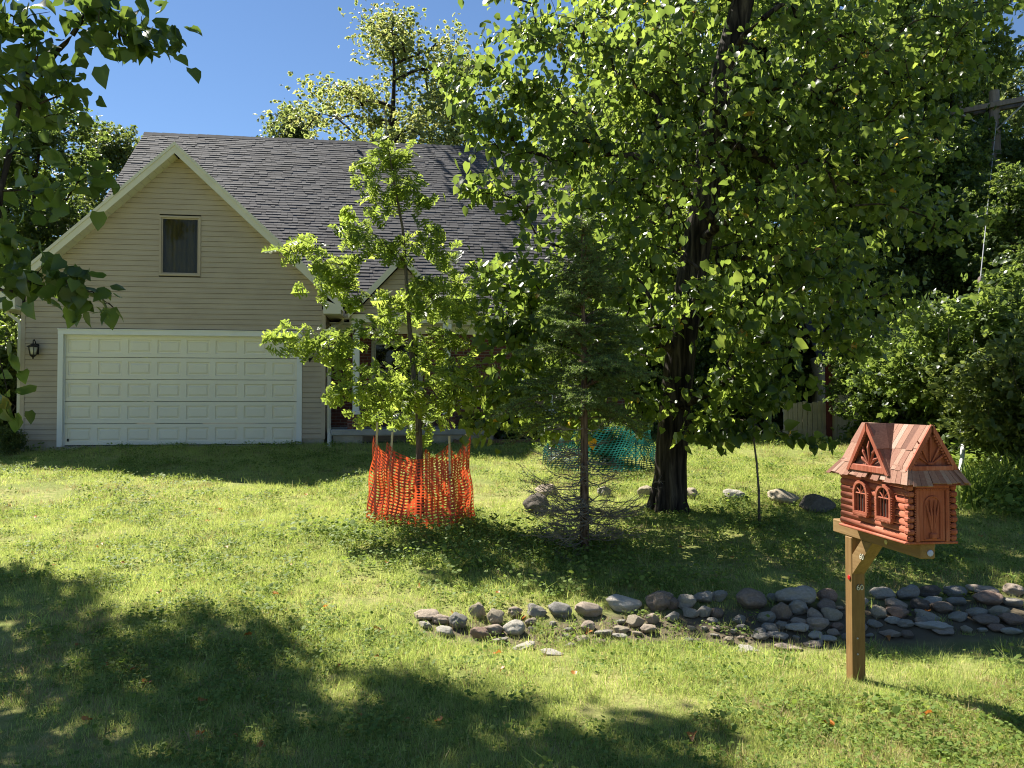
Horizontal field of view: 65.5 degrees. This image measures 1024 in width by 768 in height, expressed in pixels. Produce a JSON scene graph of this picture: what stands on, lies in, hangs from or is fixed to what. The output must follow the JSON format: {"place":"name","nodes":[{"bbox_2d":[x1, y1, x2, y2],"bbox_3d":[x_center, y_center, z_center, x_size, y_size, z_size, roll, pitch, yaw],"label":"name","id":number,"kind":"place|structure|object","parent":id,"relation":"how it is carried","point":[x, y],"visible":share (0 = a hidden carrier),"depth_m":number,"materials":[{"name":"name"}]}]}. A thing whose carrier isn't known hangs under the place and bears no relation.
{"place":"outdoors","nodes":[
{"label":"outdoors","id":0,"kind":"place"},
{"bbox_2d":[0,401,1023,767],"bbox_3d":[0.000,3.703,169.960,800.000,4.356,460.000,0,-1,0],"label":"ground","id":1,"kind":"structure","parent":0,"point":[956,641],"depth_m":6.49,"materials":[{"name":"plant"}]},
{"bbox_2d":[0,382,16,427],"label":"shrub","id":2,"kind":"object","parent":1,"relation":"on","point":[12,406],"visible":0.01,"depth_m":19.04,"materials":[{"name":"green plant"}]},
{"bbox_2d":[0,310,20,423],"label":"shrub","id":3,"kind":"object","parent":1,"relation":"on","point":[7,333],"visible":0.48,"depth_m":17.07,"materials":[{"name":"green plant"}]},
{"bbox_2d":[0,423,35,455],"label":"shrub","id":4,"kind":"object","parent":1,"relation":"on","point":[11,441],"visible":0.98,"depth_m":16.28,"materials":[{"name":"green plant"}]},
{"bbox_2d":[0,95,118,339],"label":"woodland tree","id":5,"kind":"object","parent":1,"relation":"on","point":[46,234],"visible":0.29,"depth_m":24.68,"materials":[{"name":"green plant"}]},
{"bbox_2d":[0,0,201,432],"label":"heart leaf tree","id":6,"kind":"object","parent":1,"relation":"on","point":[68,289],"visible":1,"depth_m":5.93,"materials":[{"name":"green plant"}]},
{"bbox_2d":[61,112,142,212],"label":"woodland tree","id":7,"kind":"object","parent":1,"relation":"on","point":[117,153],"visible":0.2,"depth_m":29.76,"materials":[{"name":"green plant"}]},
{"bbox_2d":[256,98,323,139],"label":"woodland tree","id":8,"kind":"object","parent":1,"relation":"on","point":[298,134],"visible":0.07,"depth_m":37.55,"materials":[{"name":"green plant"}]},
{"bbox_2d":[0,124,645,451],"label":"house","id":9,"kind":"structure","parent":1,"relation":"on","point":[185,234],"depth_m":17.62,"materials":[{"name":"plastic"}]},
{"bbox_2d":[64,336,296,445],"bbox_3d":[-7.212,0.147,17.485,4.880,2.396,0.050,0,-1,-8],"label":"garage door","id":10,"kind":"structure","parent":9,"relation":"in","point":[181,368],"depth_m":17.47,"materials":[{"name":"paint"}]},
{"bbox_2d":[159,215,201,276],"bbox_3d":[-7.283,-3.024,17.519,0.870,1.320,0.170,0,-1,-8],"label":"window","id":11,"kind":"structure","parent":9,"relation":"in","point":[180,246],"depth_m":17.55,"materials":[{"name":"plastic"}]},
{"bbox_2d":[371,341,424,421],"bbox_3d":[-2.783,-0.067,19.296,1.330,1.950,0.270,0,-1,-8],"label":"window","id":12,"kind":"structure","parent":9,"relation":"in","point":[379,353],"depth_m":19.36,"materials":[{"name":"glass"}]},
{"bbox_2d":[521,352,573,414],"bbox_3d":[0.975,-0.115,19.819,1.700,1.750,0.270,0,-1,-8],"label":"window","id":13,"kind":"structure","parent":9,"relation":"in","point":[539,402],"depth_m":19.87,"materials":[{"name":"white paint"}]},
{"bbox_2d":[260,108,500,518],"bbox_3d":[-1.439,-0.917,10.393,3.135,5.362,2.273,-1,-1,22],"label":"young oak","id":14,"kind":"object","parent":1,"relation":"on","point":[458,307],"visible":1,"depth_m":10.13,"materials":[{"name":"green plant"}]},
{"bbox_2d":[253,0,514,147],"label":"locust tree","id":15,"kind":"object","parent":1,"relation":"on","point":[398,46],"visible":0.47,"depth_m":30.96,"materials":[{"name":"green plant"}]},
{"bbox_2d":[366,422,474,528],"bbox_3d":[-1.094,1.177,9.942,1.191,1.401,1.101,-1,-2,38],"label":"tree guard fence","id":16,"kind":"object","parent":1,"relation":"on","point":[463,472],"visible":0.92,"depth_m":9.65,"materials":[{"name":"orange plastic"}]},
{"bbox_2d":[414,609,438,619],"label":"swale rock","id":17,"kind":"object","parent":1,"relation":"on","point":[424,614],"visible":0.86,"depth_m":6.61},
{"bbox_2d":[432,614,448,623],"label":"swale rock","id":18,"kind":"object","parent":1,"relation":"on","point":[442,619],"visible":0.93,"depth_m":6.54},
{"bbox_2d":[436,625,453,635],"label":"swale rock","id":19,"kind":"object","parent":1,"relation":"on","point":[446,630],"visible":0.91,"depth_m":6.35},
{"bbox_2d":[449,612,467,627],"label":"swale rock","id":20,"kind":"object","parent":1,"relation":"on","point":[454,617],"visible":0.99,"depth_m":6.50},
{"bbox_2d":[411,43,525,145],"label":"locust tree","id":21,"kind":"object","parent":1,"relation":"on","point":[435,92],"visible":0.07,"depth_m":32.61,"materials":[{"name":"green plant"}]},
{"bbox_2d":[469,602,485,618],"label":"swale rock","id":22,"kind":"object","parent":1,"relation":"on","point":[478,608],"visible":0.91,"depth_m":6.71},
{"bbox_2d":[470,627,489,638],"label":"swale rock","id":23,"kind":"object","parent":1,"relation":"on","point":[476,633],"visible":0.98,"depth_m":6.35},
{"bbox_2d":[485,624,502,634],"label":"swale rock","id":24,"kind":"object","parent":1,"relation":"on","point":[498,628],"visible":0.88,"depth_m":6.44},
{"bbox_2d":[487,608,503,624],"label":"swale rock","id":25,"kind":"object","parent":1,"relation":"on","point":[495,616],"visible":0.91,"depth_m":6.60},
{"bbox_2d":[503,619,524,635],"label":"swale rock","id":26,"kind":"object","parent":1,"relation":"on","point":[515,627],"visible":0.98,"depth_m":6.45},
{"bbox_2d":[45,430,1023,638],"label":"undergrowth","id":27,"kind":"object","parent":1,"relation":"on","point":[1009,499],"depth_m":8.54,"materials":[{"name":"plant"}]},
{"bbox_2d":[522,493,547,513],"bbox_3d":[0.333,1.613,10.685,0.317,0.292,0.302,1,-2,-43],"label":"boulder","id":28,"kind":"object","parent":1,"relation":"on","point":[526,503],"visible":0.54,"depth_m":10.61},
{"bbox_2d":[527,603,546,617],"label":"swale rock","id":29,"kind":"object","parent":1,"relation":"on","point":[535,611],"visible":0.97,"depth_m":6.76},
{"bbox_2d":[516,75,579,148],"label":"woodland tree","id":30,"kind":"object","parent":1,"relation":"on","point":[556,106],"visible":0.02,"depth_m":35.90,"materials":[{"name":"green plant"}]},
{"bbox_2d":[453,439,645,445],"bbox_3d":[0.852,1.386,18.559,4.470,0.250,1.070,0,-1,-8],"label":"raised bed","id":31,"kind":"object","parent":1,"relation":"on","point":[493,441],"visible":0.22,"depth_m":17.88,"materials":[{"name":"wood"}]},
{"bbox_2d":[493,412,536,438],"bbox_3d":[-0.051,1.067,18.842,1.359,1.007,1.565,0,-1,16],"label":"bed plant","id":32,"kind":"object","parent":31,"relation":"in","point":[513,434],"visible":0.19,"depth_m":18.66,"materials":[{"name":"green plant"}]},
{"bbox_2d":[548,601,571,617],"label":"swale rock","id":33,"kind":"object","parent":1,"relation":"on","point":[555,608],"visible":0.98,"depth_m":6.74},
{"bbox_2d":[486,213,671,560],"bbox_3d":[0.693,0.041,8.544,1.966,3.770,1.783,0,-1,0],"label":"spruce","id":34,"kind":"object","parent":1,"relation":"on","point":[601,372],"visible":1,"depth_m":8.46,"materials":[{"name":"green plant"}]},
{"bbox_2d":[574,601,602,616],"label":"swale rock","id":35,"kind":"object","parent":1,"relation":"on","point":[587,609],"visible":1,"depth_m":6.75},
{"bbox_2d":[535,78,653,238],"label":"woodland tree","id":36,"kind":"object","parent":1,"relation":"on","point":[579,98],"depth_m":32.11,"materials":[{"name":"green plant"}]},
{"bbox_2d":[542,426,655,471],"bbox_3d":[1.597,1.107,14.450,2.150,0.960,2.088,0,-1,0],"label":"garden net fence","id":37,"kind":"object","parent":1,"relation":"on","point":[636,455],"visible":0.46,"depth_m":13.79,"materials":[{"name":"teal plastic"}]},
{"bbox_2d":[573,413,634,464],"bbox_3d":[1.665,1.010,14.677,1.152,1.141,1.191,0,-1,-8],"label":"shrub","id":38,"kind":"object","parent":1,"relation":"on","point":[614,426],"visible":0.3,"depth_m":14.39,"materials":[{"name":"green plant"}]},
{"bbox_2d":[538,32,699,286],"bbox_3d":[4.201,-5.256,27.359,7.646,14.078,8.140,-1,-1,27],"label":"woodland tree","id":39,"kind":"object","parent":1,"relation":"on","point":[602,105],"depth_m":26.59,"materials":[{"name":"green plant"}]},
{"bbox_2d":[606,594,641,612],"bbox_3d":[0.972,1.913,6.923,0.328,0.133,0.269,8,-1,-7],"label":"swale rock","id":40,"kind":"object","parent":1,"relation":"on","point":[619,603],"visible":0.96,"depth_m":6.85,"materials":[{"name":"stone"}]},
{"bbox_2d":[626,614,644,626],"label":"swale rock","id":41,"kind":"object","parent":1,"relation":"on","point":[634,620],"visible":1,"depth_m":6.55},
{"bbox_2d":[645,590,673,610],"bbox_3d":[1.287,1.879,6.911,0.261,0.171,0.235,-7,-8,-8],"label":"swale rock","id":42,"kind":"object","parent":1,"relation":"on","point":[658,600],"visible":0.99,"depth_m":6.84,"materials":[{"name":"stone"}]},
{"bbox_2d":[626,347,716,424],"bbox_3d":[4.374,0.036,21.754,3.030,3.003,3.134,-1,-1,21],"label":"shrub","id":43,"kind":"object","parent":1,"relation":"on","point":[702,363],"visible":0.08,"depth_m":20.64,"materials":[{"name":"green plant"}]},
{"bbox_2d":[677,594,696,608],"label":"swale rock","id":44,"kind":"object","parent":1,"relation":"on","point":[687,600],"visible":0.88,"depth_m":6.84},
{"bbox_2d":[626,209,749,419],"bbox_3d":[4.382,-1.571,21.531,4.052,6.336,4.540,0,-1,21],"label":"woodland tree","id":45,"kind":"object","parent":1,"relation":"on","point":[699,346],"visible":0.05,"depth_m":20.54,"materials":[{"name":"green plant"}]},
{"bbox_2d":[682,607,698,617],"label":"swale rock","id":46,"kind":"object","parent":1,"relation":"on","point":[690,612],"visible":1,"depth_m":6.71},
{"bbox_2d":[693,591,712,602],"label":"swale rock","id":47,"kind":"object","parent":1,"relation":"on","point":[705,596],"visible":0.96,"depth_m":6.95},
{"bbox_2d":[691,364,748,427],"bbox_3d":[5.230,0.447,20.464,2.319,2.117,2.556,-1,-1,23],"label":"shrub","id":48,"kind":"object","parent":1,"relation":"on","point":[698,406],"visible":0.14,"depth_m":20.04,"materials":[{"name":"green plant"}]},
{"bbox_2d":[712,590,727,601],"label":"swale rock","id":49,"kind":"object","parent":1,"relation":"on","point":[720,594],"visible":0.84,"depth_m":6.99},
{"bbox_2d":[422,0,1023,513],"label":"linden tree","id":50,"kind":"object","parent":1,"relation":"on","point":[732,90],"visible":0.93,"depth_m":10.03,"materials":[{"name":"green plant"}]},
{"bbox_2d":[723,489,744,500],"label":"boulder","id":51,"kind":"object","parent":1,"relation":"on","point":[731,492],"visible":0.62,"depth_m":11.42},
{"bbox_2d":[637,100,837,369],"bbox_3d":[6.366,-3.790,24.080,6.783,11.031,7.601,-1,-2,40],"label":"woodland tree","id":52,"kind":"object","parent":1,"relation":"on","point":[727,256],"visible":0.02,"depth_m":21.81,"materials":[{"name":"green plant"}]},
{"bbox_2d":[736,588,766,608],"bbox_3d":[2.061,1.869,6.916,0.292,0.183,0.262,5,-4,-22],"label":"swale rock","id":53,"kind":"object","parent":1,"relation":"on","point":[749,598],"visible":0.98,"depth_m":6.84,"materials":[{"name":"stone"}]},
{"bbox_2d":[699,335,816,433],"bbox_3d":[6.520,0.056,20.988,3.134,3.003,3.030,-1,-2,31],"label":"shrub","id":54,"kind":"object","parent":1,"relation":"on","point":[778,417],"visible":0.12,"depth_m":20.46,"materials":[{"name":"green plant"}]},
{"bbox_2d":[700,239,816,431],"bbox_3d":[7.065,-1.368,22.484,4.256,5.939,3.798,-1,-2,30],"label":"woodland tree","id":55,"kind":"object","parent":1,"relation":"on","point":[773,322],"visible":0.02,"depth_m":21.95,"materials":[{"name":"green plant"}]},
{"bbox_2d":[757,611,775,622],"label":"swale rock","id":56,"kind":"object","parent":1,"relation":"on","point":[762,617],"visible":0.92,"depth_m":6.60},
{"bbox_2d":[702,359,842,527],"bbox_3d":[3.090,0.733,9.735,1.723,2.090,0.889,0,-1,0],"label":"sapling","id":57,"kind":"object","parent":1,"relation":"on","point":[747,431],"visible":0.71,"depth_m":9.61,"materials":[{"name":"green plant"}]},
{"bbox_2d":[766,631,788,639],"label":"swale rock","id":58,"kind":"object","parent":1,"relation":"on","point":[778,635],"visible":0.95,"depth_m":6.35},
{"bbox_2d":[771,602,792,619],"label":"swale rock","id":59,"kind":"object","parent":1,"relation":"on","point":[781,610],"visible":0.9,"depth_m":6.66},
{"bbox_2d":[767,488,799,504],"bbox_3d":[3.825,1.598,11.240,0.436,0.209,0.379,8,4,23],"label":"boulder","id":60,"kind":"object","parent":1,"relation":"on","point":[780,495],"visible":0.87,"depth_m":11.14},
{"bbox_2d":[774,585,816,604],"bbox_3d":[2.469,1.851,6.960,0.355,0.189,0.252,4,-4,-8],"label":"swale rock","id":61,"kind":"object","parent":1,"relation":"on","point":[807,595],"visible":0.78,"depth_m":6.89,"materials":[{"name":"stone"}]},
{"bbox_2d":[785,623,808,631],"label":"swale rock","id":62,"kind":"object","parent":1,"relation":"on","point":[800,627],"visible":0.98,"depth_m":6.45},
{"bbox_2d":[788,599,807,614],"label":"swale rock","id":63,"kind":"object","parent":1,"relation":"on","point":[797,607],"visible":0.88,"depth_m":6.75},
{"bbox_2d":[782,401,825,438],"bbox_3d":[6.968,0.892,18.950,1.120,0.976,0.062,0,-1,-10],"label":"fence","id":64,"kind":"object","parent":1,"relation":"on","point":[816,417],"visible":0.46,"depth_m":18.94,"materials":[{"name":"wood"}]},
{"bbox_2d":[697,0,913,401],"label":"woodland tree","id":65,"kind":"object","parent":1,"relation":"on","point":[847,11],"visible":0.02,"depth_m":24.87,"materials":[{"name":"green plant"}]},
{"bbox_2d":[799,494,835,512],"bbox_3d":[4.084,1.615,10.711,0.401,0.286,0.313,0,-1,-14],"label":"boulder","id":66,"kind":"object","parent":1,"relation":"on","point":[816,502],"visible":0.87,"depth_m":10.60,"materials":[{"name":"stone"}]},
{"bbox_2d":[806,617,828,630],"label":"swale rock","id":67,"kind":"object","parent":1,"relation":"on","point":[818,623],"visible":0.92,"depth_m":6.49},
{"bbox_2d":[817,598,835,609],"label":"swale rock","id":68,"kind":"object","parent":1,"relation":"on","point":[824,602],"visible":0.67,"depth_m":6.80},
{"bbox_2d":[817,588,837,601],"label":"swale rock","id":69,"kind":"object","parent":1,"relation":"on","point":[830,594],"visible":0.76,"depth_m":7.00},
{"bbox_2d":[821,607,842,620],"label":"swale rock","id":70,"kind":"object","parent":1,"relation":"on","point":[830,614],"visible":0.93,"depth_m":6.66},
{"bbox_2d":[799,317,936,439],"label":"shed","id":71,"kind":"structure","parent":1,"relation":"on","point":[832,421],"depth_m":18.96,"materials":[{"name":"wood"}]},
{"bbox_2d":[799,15,943,316],"bbox_3d":[9.754,-4.548,23.330,5.789,12.510,6.146,-1,-2,38],"label":"woodland tree","id":72,"kind":"object","parent":1,"relation":"on","point":[854,224],"visible":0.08,"depth_m":21.93,"materials":[{"name":"green plant"}]},
{"bbox_2d":[870,605,886,617],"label":"swale rock","id":73,"kind":"object","parent":1,"relation":"on","point":[875,610],"visible":1,"depth_m":6.70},
{"bbox_2d":[869,587,895,599],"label":"swale rock","id":74,"kind":"object","parent":1,"relation":"on","point":[882,593],"visible":0.94,"depth_m":7.05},
{"bbox_2d":[814,290,961,441],"bbox_3d":[8.460,-0.264,16.785,3.637,3.603,3.760,0,-1,0],"label":"shrub","id":75,"kind":"object","parent":1,"relation":"on","point":[865,408],"visible":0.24,"depth_m":17.06,"materials":[{"name":"green plant"}]},
{"bbox_2d":[885,597,907,608],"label":"swale rock","id":76,"kind":"object","parent":1,"relation":"on","point":[890,601],"visible":0.76,"depth_m":6.86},
{"bbox_2d":[886,605,908,617],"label":"swale rock","id":77,"kind":"object","parent":1,"relation":"on","point":[899,611],"visible":0.97,"depth_m":6.71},
{"bbox_2d":[826,422,970,680],"bbox_3d":[2.290,1.202,4.888,0.377,1.934,1.094,0,-1,-6],"label":"mailbox","id":78,"kind":"object","parent":1,"relation":"on","point":[899,484],"visible":1,"depth_m":4.64,"materials":[{"name":"wood"}]},
{"bbox_2d":[855,212,959,316],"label":"woodland tree","id":79,"kind":"object","parent":1,"relation":"on","point":[908,265],"visible":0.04,"depth_m":20.75,"materials":[{"name":"green plant"}]},
{"bbox_2d":[896,584,919,599],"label":"swale rock","id":80,"kind":"object","parent":1,"relation":"on","point":[910,591],"visible":0.96,"depth_m":7.05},
{"bbox_2d":[811,0,1023,292],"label":"woodland tree","id":81,"kind":"object","parent":1,"relation":"on","point":[904,7],"depth_m":26.61,"materials":[{"name":"green plant"}]},
{"bbox_2d":[910,597,929,609],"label":"swale rock","id":82,"kind":"object","parent":1,"relation":"on","point":[918,603],"visible":0.87,"depth_m":6.84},
{"bbox_2d":[865,187,977,316],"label":"woodland tree","id":83,"kind":"object","parent":1,"relation":"on","point":[932,263],"visible":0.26,"depth_m":20.14,"materials":[{"name":"green plant"}]},
{"bbox_2d":[919,585,941,596],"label":"swale rock","id":84,"kind":"object","parent":1,"relation":"on","point":[930,590],"visible":0.78,"depth_m":7.14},
{"bbox_2d":[915,621,952,628],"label":"swale rock","id":85,"kind":"object","parent":1,"relation":"on","point":[934,625],"visible":0.94,"depth_m":6.51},
{"bbox_2d":[914,609,940,620],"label":"swale rock","id":86,"kind":"object","parent":85,"relation":"on","point":[929,616],"visible":0.8,"depth_m":6.67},
{"bbox_2d":[845,254,1023,446],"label":"shrub","id":87,"kind":"object","parent":1,"relation":"on","point":[987,313],"visible":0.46,"depth_m":14.89,"materials":[{"name":"green plant"}]},
{"bbox_2d":[850,0,1023,301],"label":"woodland tree","id":88,"kind":"object","parent":1,"relation":"on","point":[984,122],"visible":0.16,"depth_m":22.28,"materials":[{"name":"green plant"}]},
{"bbox_2d":[930,601,953,612],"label":"swale rock","id":89,"kind":"object","parent":1,"relation":"on","point":[942,607],"visible":1,"depth_m":6.79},
{"bbox_2d":[868,121,1023,316],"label":"woodland tree","id":90,"kind":"object","parent":1,"relation":"on","point":[953,167],"visible":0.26,"depth_m":20.06,"materials":[{"name":"green plant"}]},
{"bbox_2d":[943,585,967,596],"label":"swale rock","id":91,"kind":"object","parent":1,"relation":"on","point":[955,591],"visible":0.91,"depth_m":7.16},
{"bbox_2d":[946,597,966,604],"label":"swale rock","id":92,"kind":"object","parent":1,"relation":"on","point":[956,600],"visible":0.91,"depth_m":6.95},
{"bbox_2d":[948,611,967,621],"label":"swale rock","id":93,"kind":"object","parent":1,"relation":"on","point":[958,616],"visible":1,"depth_m":6.65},
{"bbox_2d":[915,340,1023,472],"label":"shrub","id":94,"kind":"object","parent":1,"relation":"on","point":[986,438],"visible":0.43,"depth_m":12.13,"materials":[{"name":"green plant"}]},
{"bbox_2d":[921,318,1023,452],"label":"shrub","id":95,"kind":"object","parent":1,"relation":"on","point":[1005,355],"visible":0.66,"depth_m":11.76,"materials":[{"name":"green plant"}]},
{"bbox_2d":[965,607,987,616],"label":"swale rock","id":96,"kind":"object","parent":1,"relation":"on","point":[972,612],"visible":0.69,"depth_m":6.71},
{"bbox_2d":[934,89,1023,488],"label":"utility pole","id":97,"kind":"object","parent":1,"relation":"on","point":[1006,104],"visible":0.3,"depth_m":22.04,"materials":[{"name":"wood"}]},
{"bbox_2d":[936,159,1023,297],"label":"woodland tree","id":98,"kind":"object","parent":1,"relation":"on","point":[1005,188],"visible":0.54,"depth_m":18.60,"materials":[{"name":"green plant"}]},
{"bbox_2d":[965,584,999,592],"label":"swale rock","id":99,"kind":"object","parent":1,"relation":"on","point":[977,588],"visible":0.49,"depth_m":7.17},
{"bbox_2d":[972,613,999,624],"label":"swale rock","id":100,"kind":"object","parent":1,"relation":"on","point":[983,619],"visible":0.91,"depth_m":6.55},
{"bbox_2d":[972,590,1003,604],"bbox_3d":[4.185,1.887,7.013,0.259,0.128,0.233,-2,-8,11],"label":"swale rock","id":101,"kind":"object","parent":1,"relation":"on","point":[987,597],"visible":0.98,"depth_m":6.95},
{"bbox_2d":[953,443,1023,499],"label":"strap leaf plant","id":102,"kind":"object","parent":1,"relation":"on","point":[1020,465],"visible":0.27,"depth_m":11.36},
{"bbox_2d":[955,456,1023,511],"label":"strap leaf plant","id":103,"kind":"object","parent":1,"relation":"on","point":[968,494],"visible":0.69,"depth_m":10.76,"materials":[{"name":"plant"}]},
{"bbox_2d":[956,451,1023,505],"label":"strap leaf plant","id":104,"kind":"object","parent":1,"relation":"on","point":[1002,474],"visible":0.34,"depth_m":11.10,"materials":[{"name":"plant"}]},
{"bbox_2d":[973,59,1023,139],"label":"woodland tree","id":105,"kind":"object","parent":1,"relation":"on","point":[1013,90],"visible":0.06,"depth_m":30.13,"materials":[{"name":"green plant"}]},
{"bbox_2d":[988,605,1010,616],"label":"swale rock","id":106,"kind":"object","parent":1,"relation":"on","point":[996,609],"visible":0.75,"depth_m":6.72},
{"bbox_2d":[976,130,1023,239],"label":"woodland tree","id":107,"kind":"object","parent":1,"relation":"on","point":[1018,142],"visible":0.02,"depth_m":21.93,"materials":[{"name":"green plant"}]},
{"bbox_2d":[998,613,1023,625],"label":"swale rock","id":108,"kind":"object","parent":1,"relation":"on","point":[1011,619],"visible":0.99,"depth_m":6.56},
{"bbox_2d":[1000,627,1022,634],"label":"swale rock","id":109,"kind":"object","parent":1,"relation":"on","point":[1010,630],"visible":1,"depth_m":6.40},
{"bbox_2d":[1002,583,1023,595],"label":"swale rock","id":110,"kind":"object","parent":1,"relation":"on","point":[1010,589],"visible":0.93,"depth_m":7.15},
{"bbox_2d":[1003,597,1022,607],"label":"swale rock","id":111,"kind":"object","parent":1,"relation":"on","point":[1014,602],"visible":0.95,"depth_m":6.90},
{"bbox_2d":[0,0,1023,290],"label":"sky","id":112,"kind":"structure","parent":0,"point":[244,52],"materials":[{"name":"blue"}]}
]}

